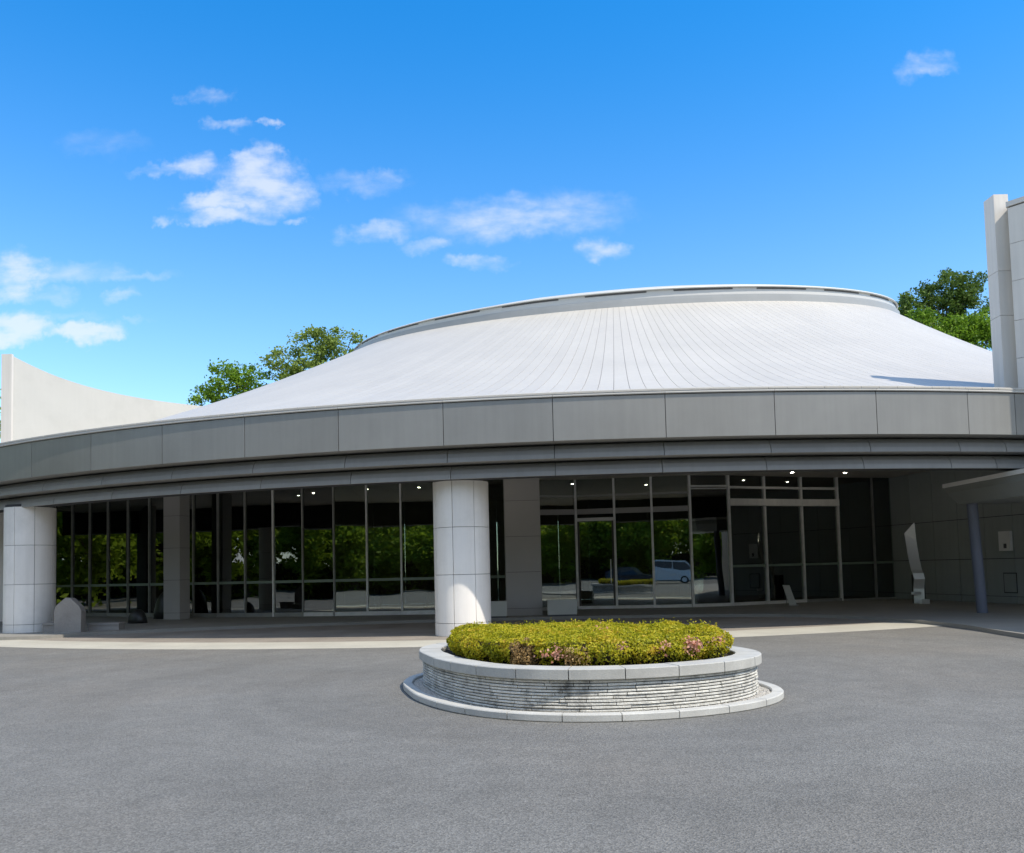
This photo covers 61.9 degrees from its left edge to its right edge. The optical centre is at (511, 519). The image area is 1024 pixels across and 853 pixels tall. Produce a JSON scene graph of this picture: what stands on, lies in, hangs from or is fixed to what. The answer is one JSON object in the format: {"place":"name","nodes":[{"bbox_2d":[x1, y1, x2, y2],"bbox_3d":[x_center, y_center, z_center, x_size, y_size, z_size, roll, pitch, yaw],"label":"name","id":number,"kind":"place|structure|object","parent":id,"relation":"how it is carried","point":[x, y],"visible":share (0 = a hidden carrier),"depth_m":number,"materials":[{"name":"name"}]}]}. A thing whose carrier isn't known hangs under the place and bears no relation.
{"place":"outdoors","nodes":[
{"label":"outdoors","id":0,"kind":"place"},
{"bbox_2d":[186,358,271,405],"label":"broad tree","id":1,"kind":"object","parent":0,"point":[213,394],"visible":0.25,"depth_m":72.33,"materials":[{"name":"green plant"}]},
{"bbox_2d":[255,324,366,380],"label":"broad tree","id":2,"kind":"object","parent":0,"point":[324,349],"visible":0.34,"depth_m":74.44,"materials":[{"name":"green plant"}]},
{"bbox_2d":[28,617,890,642],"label":"sidewalk","id":3,"kind":"structure","parent":0,"point":[385,632],"depth_m":21.49,"materials":[{"name":"grey concrete"}]},
{"bbox_2d":[0,354,201,620],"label":"concave wall","id":4,"kind":"structure","parent":3,"relation":"on","point":[35,402],"depth_m":32.00,"materials":[{"name":"paint"}]},
{"bbox_2d":[0,622,939,649],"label":"paving band","id":5,"kind":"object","parent":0,"point":[357,644],"visible":0.62,"depth_m":18.54,"materials":[{"name":"concrete"}]},
{"bbox_2d":[0,626,1023,852],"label":"driveway","id":6,"kind":"structure","parent":0,"point":[907,740],"depth_m":6.70,"materials":[{"name":"grey asphalt"}]},
{"bbox_2d":[0,614,1023,639],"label":"kerb","id":7,"kind":"structure","parent":6,"relation":"on","point":[988,630],"depth_m":23.57,"materials":[{"name":"concrete"}]},
{"bbox_2d":[403,642,783,722],"bbox_3d":[0.825,1.848,10.473,4.495,0.487,4.466,-1,-3,0],"label":"round planter","id":8,"kind":"object","parent":6,"relation":"on","point":[447,679],"visible":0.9,"depth_m":8.71,"materials":[{"name":"stone"}]},
{"bbox_2d":[509,637,540,665],"bbox_3d":[0.161,1.441,9.241,0.425,0.339,0.375,0,-4,-18],"label":"dry bush","id":9,"kind":"object","parent":8,"relation":"on","point":[522,649],"visible":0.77,"depth_m":9.14,"materials":[{"name":"beige plant"}]},
{"bbox_2d":[446,617,733,666],"bbox_3d":[0.842,1.446,10.472,3.402,0.432,3.441,-1,-3,0],"label":"azalea hedge","id":10,"kind":"object","parent":8,"relation":"on","point":[586,643],"visible":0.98,"depth_m":9.38,"materials":[{"name":"green plant"}]},
{"bbox_2d":[0,596,1023,636],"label":"pavement","id":11,"kind":"structure","parent":0,"point":[1005,616],"depth_m":25.43,"materials":[{"name":"grey concrete"}]},
{"bbox_2d":[42,622,53,632],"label":"stone block","id":12,"kind":"structure","parent":11,"relation":"on","point":[48,627],"depth_m":23.20,"materials":[{"name":"grey stone"}]},
{"bbox_2d":[54,598,85,632],"bbox_3d":[-11.960,2.589,23.106,0.720,0.940,0.300,-1,-3,0],"label":"stone marker","id":13,"kind":"object","parent":11,"relation":"on","point":[69,615],"visible":1,"depth_m":22.97,"materials":[{"name":"grey stone"}]},
{"bbox_2d":[87,622,125,630],"bbox_3d":[-11.330,2.987,23.833,0.900,0.200,0.400,-1,-3,0],"label":"stone bench","id":14,"kind":"object","parent":11,"relation":"on","point":[106,626],"visible":1,"depth_m":23.65,"materials":[{"name":"grey stone"}]},
{"bbox_2d":[128,609,147,623],"bbox_3d":[-11.823,3.063,27.003,0.619,0.440,0.563,-1,-3,0],"label":"boulder","id":15,"kind":"object","parent":11,"relation":"on","point":[136,616],"visible":1,"depth_m":26.78,"materials":[{"name":"black stone"}]},
{"bbox_2d":[153,591,163,618],"bbox_3d":[-11.957,2.946,29.594,0.968,0.980,0.663,-1,-3,0],"label":"dark boulder","id":16,"kind":"object","parent":11,"relation":"on","point":[159,610],"visible":0.35,"depth_m":29.34,"materials":[{"name":"black stone"}]},
{"bbox_2d":[491,601,506,617],"bbox_3d":[-0.515,2.651,25.064,0.740,0.485,0.350,-1,-3,0],"label":"display box","id":17,"kind":"object","parent":11,"relation":"on","point":[498,609],"visible":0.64,"depth_m":24.89,"materials":[{"name":"white metal"}]},
{"bbox_2d":[0,284,1023,636],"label":"round hall","id":18,"kind":"structure","parent":11,"relation":"on","point":[708,446],"depth_m":26.62,"materials":[{"name":"grey metal"}]},
{"bbox_2d":[375,583,429,608],"bbox_3d":[-4.130,2.899,32.242,2.000,0.940,0.700,-1,-3,0],"label":"lobby table","id":19,"kind":"object","parent":18,"relation":"on","point":[379,602],"visible":0.93,"depth_m":31.94,"materials":[{"name":"white wood"}]},
{"bbox_2d":[577,517,615,608],"bbox_3d":[2.869,1.492,28.988,1.235,3.090,0.140,-2,-3,9],"label":"door","id":20,"kind":"structure","parent":18,"relation":"in","point":[600,518],"depth_m":28.95,"materials":[{"name":"silver metal"}]},
{"bbox_2d":[782,585,797,605],"bbox_3d":[9.114,2.488,27.948,0.308,0.684,0.473,2,-5,-43],"label":"sign stand","id":21,"kind":"object","parent":11,"relation":"on","point":[789,596],"visible":1,"depth_m":27.92,"materials":[{"name":"metal"}]},
{"bbox_2d":[904,523,929,603],"bbox_3d":[12.919,1.402,27.366,0.678,2.590,0.600,-1,-3,0],"label":"steel sculpture","id":22,"kind":"object","parent":11,"relation":"on","point":[918,593],"visible":1,"depth_m":27.30,"materials":[{"name":"silver metal"}]},
{"bbox_2d":[889,470,1023,603],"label":"side wall","id":23,"kind":"structure","parent":11,"relation":"on","point":[930,508],"depth_m":28.37,"materials":[{"name":"grey concrete"}]},
{"bbox_2d":[998,531,1012,550],"bbox_3d":[14.984,0.661,25.922,0.113,0.600,0.440,-1,-3,-12],"label":"wall box","id":24,"kind":"object","parent":23,"relation":"attached to","point":[1005,540],"visible":1,"depth_m":25.86,"materials":[{"name":"grey metal"}]},
{"bbox_2d":[1003,573,1017,592],"bbox_3d":[15.074,1.925,25.808,0.014,0.620,0.520,-1,-3,-12],"label":"wall hatch","id":25,"kind":"object","parent":23,"relation":"attached to","point":[1010,583],"depth_m":25.80,"materials":[{"name":"grey metal"}]},
{"bbox_2d":[1004,574,1016,591],"bbox_3d":[15.074,1.925,25.808,0.014,0.560,0.460,-1,-3,-12],"label":"hatch door","id":26,"kind":"structure","parent":25,"relation":"in","point":[1010,584],"depth_m":25.80,"materials":[{"name":"grey metal"}]},
{"bbox_2d":[942,468,1023,612],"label":"porch roof","id":27,"kind":"structure","parent":11,"relation":"on","point":[998,488],"depth_m":21.73,"materials":[{"name":"metal"}]},
{"bbox_2d":[984,194,1023,387],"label":"panelled tower","id":28,"kind":"structure","parent":11,"relation":"on","point":[1004,224],"depth_m":20.51,"materials":[{"name":"metal"}]},
{"bbox_2d":[0,0,1023,571],"label":"sky","id":29,"kind":"structure","parent":0,"point":[185,184],"materials":[{"name":"blue"}]},
{"bbox_2d":[547,599,576,616],"bbox_3d":[1.474,2.608,25.164,0.860,0.485,0.350,-1,-3,0],"label":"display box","id":30,"kind":"object","parent":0,"point":[561,607],"visible":0.96,"depth_m":24.99,"materials":[{"name":"white metal"}]},
{"bbox_2d":[896,267,989,341],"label":"spreading tree","id":31,"kind":"object","parent":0,"point":[959,299],"visible":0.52,"depth_m":70.03,"materials":[{"name":"green plant"}]},
{"bbox_2d":[905,306,991,350],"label":"bushy tree","id":32,"kind":"object","parent":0,"point":[965,328],"visible":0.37,"depth_m":65.75,"materials":[{"name":"green plant"}]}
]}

